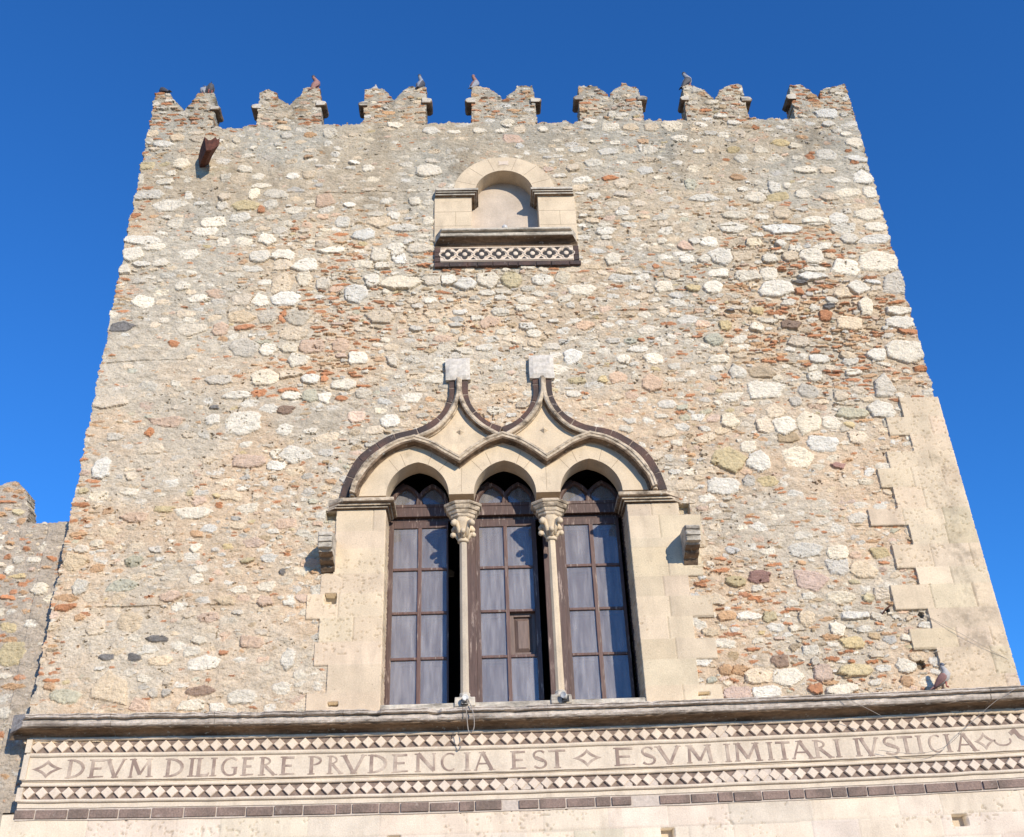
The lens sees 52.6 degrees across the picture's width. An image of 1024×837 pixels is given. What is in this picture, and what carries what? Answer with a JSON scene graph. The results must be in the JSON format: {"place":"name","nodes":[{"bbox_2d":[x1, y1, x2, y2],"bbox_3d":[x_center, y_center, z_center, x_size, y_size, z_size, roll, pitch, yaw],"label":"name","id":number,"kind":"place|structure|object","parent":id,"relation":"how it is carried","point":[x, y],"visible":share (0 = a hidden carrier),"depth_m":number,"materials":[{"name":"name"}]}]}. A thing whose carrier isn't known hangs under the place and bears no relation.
{"place":"outdoors","nodes":[
{"label":"outdoors","id":0,"kind":"place"},
{"bbox_2d":[0,0,1023,685],"label":"sky","id":1,"kind":"structure","parent":0,"point":[935,88],"materials":[{"name":"blue"}]},
{"label":"ground","id":2,"kind":"structure","parent":0,"visible":0},
{"bbox_2d":[0,481,68,824],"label":"battlement wall","id":3,"kind":"structure","parent":2,"relation":"on","point":[31,550],"depth_m":12.24,"materials":[{"name":"beige stone"}]},
{"bbox_2d":[0,83,1023,836],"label":"stone tower","id":4,"kind":"structure","parent":2,"relation":"on","point":[626,431],"depth_m":12.93,"materials":[{"name":"stone"}]},
{"bbox_2d":[159,87,171,92],"bbox_3d":[-5.515,-5.223,16.486,0.286,0.228,0.121,-17,-34,24],"label":"pigeon","id":5,"kind":"object","parent":4,"relation":"on","point":[163,89],"visible":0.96,"depth_m":16.42,"materials":[{"name":"grey"}]},
{"bbox_2d":[200,85,206,93],"bbox_3d":[-4.896,-5.187,16.547,0.189,0.320,0.121,19,-37,-31],"label":"pigeon","id":6,"kind":"object","parent":4,"relation":"on","point":[202,89],"visible":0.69,"depth_m":16.50,"materials":[{"name":"white"}]},
{"bbox_2d":[205,82,214,92],"bbox_3d":[-4.818,-5.218,16.519,0.136,0.373,0.190,15,-35,-27],"label":"pigeon","id":7,"kind":"object","parent":4,"relation":"on","point":[210,88],"visible":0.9,"depth_m":16.46,"materials":[{"name":"grey"}]},
{"bbox_2d":[308,75,319,90],"bbox_3d":[-3.167,-5.351,16.605,0.191,0.388,0.136,19,-37,-31],"label":"pigeon","id":8,"kind":"object","parent":4,"relation":"on","point":[316,83],"visible":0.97,"depth_m":16.57,"materials":[{"name":"pink"}]},
{"bbox_2d":[415,74,424,87],"bbox_3d":[-1.480,-5.382,16.643,0.136,0.381,0.202,-17,-34,24],"label":"pigeon","id":9,"kind":"object","parent":4,"relation":"on","point":[420,83],"visible":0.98,"depth_m":16.60,"materials":[{"name":"white"}]},
{"bbox_2d":[461,694,468,704],"bbox_3d":[-0.523,3.115,11.476,0.082,0.106,0.089,4,-31,-10],"label":"spotlight","id":10,"kind":"object","parent":4,"relation":"on","point":[464,698],"visible":0.91,"depth_m":11.45,"materials":[{"name":"metal"}]},
{"bbox_2d":[465,699,474,732],"bbox_3d":[-0.495,3.236,11.251,0.093,0.401,0.279,10,-33,-20],"label":"hanging cable","id":11,"kind":"object","parent":4,"relation":"hanging from","point":[466,716],"visible":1,"depth_m":11.14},
{"bbox_2d":[468,74,478,88],"bbox_3d":[-0.617,-5.392,16.671,0.136,0.378,0.211,-28,-39,36],"label":"pigeon","id":12,"kind":"object","parent":4,"relation":"on","point":[475,82],"visible":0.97,"depth_m":16.62,"materials":[{"name":"white"}]},
{"bbox_2d":[434,157,580,268],"bbox_3d":[-0.103,-2.995,15.280,2.101,2.150,0.565,-1,-31,-2],"label":"blind window","id":13,"kind":"structure","parent":4,"relation":"in","point":[539,216],"depth_m":15.18,"materials":[{"name":"stone"}]},
{"bbox_2d":[384,479,639,704],"bbox_3d":[-0.044,2.100,12.726,3.097,2.970,0.130,-1,-31,-2],"label":"window frame","id":14,"kind":"structure","parent":4,"relation":"in","point":[589,508],"depth_m":13.18,"materials":[{"name":"brown wood"}]},
{"bbox_2d":[394,469,637,702],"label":"window","id":15,"kind":"structure","parent":4,"relation":"in","point":[419,481],"depth_m":14.09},
{"bbox_2d":[560,691,569,702],"bbox_3d":[0.592,3.092,11.511,0.082,0.106,0.089,-21,-35,28],"label":"spotlight","id":16,"kind":"object","parent":4,"relation":"on","point":[564,695],"visible":1,"depth_m":11.49,"materials":[{"name":"metal"}]},
{"bbox_2d":[679,72,691,89],"bbox_3d":[2.802,-5.466,16.798,0.243,0.414,0.150,7,-32,-15],"label":"pigeon","id":17,"kind":"object","parent":4,"relation":"on","point":[687,79],"visible":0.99,"depth_m":16.74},
{"bbox_2d":[930,663,949,689],"bbox_3d":[4.784,2.885,11.609,0.250,0.285,0.119,-16,-33,22],"label":"pigeon","id":18,"kind":"object","parent":4,"relation":"on","point":[943,677],"visible":0.96,"depth_m":11.55,"materials":[{"name":"white"}]},
{"bbox_2d":[880,687,1018,753],"bbox_3d":[4.795,3.304,11.337,1.646,0.641,0.072,-6,-31,6],"label":"slack wire","id":19,"kind":"object","parent":4,"relation":"attached to","point":[956,737],"visible":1,"depth_m":11.25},
{"bbox_2d":[923,614,1007,659],"bbox_3d":[5.255,2.523,11.978,0.882,0.593,0.044,-1,-31,-2],"label":"slack wire","id":20,"kind":"object","parent":4,"relation":"attached to","point":[964,635],"visible":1,"depth_m":11.96,"materials":[{"name":"grey metal"}]}
]}

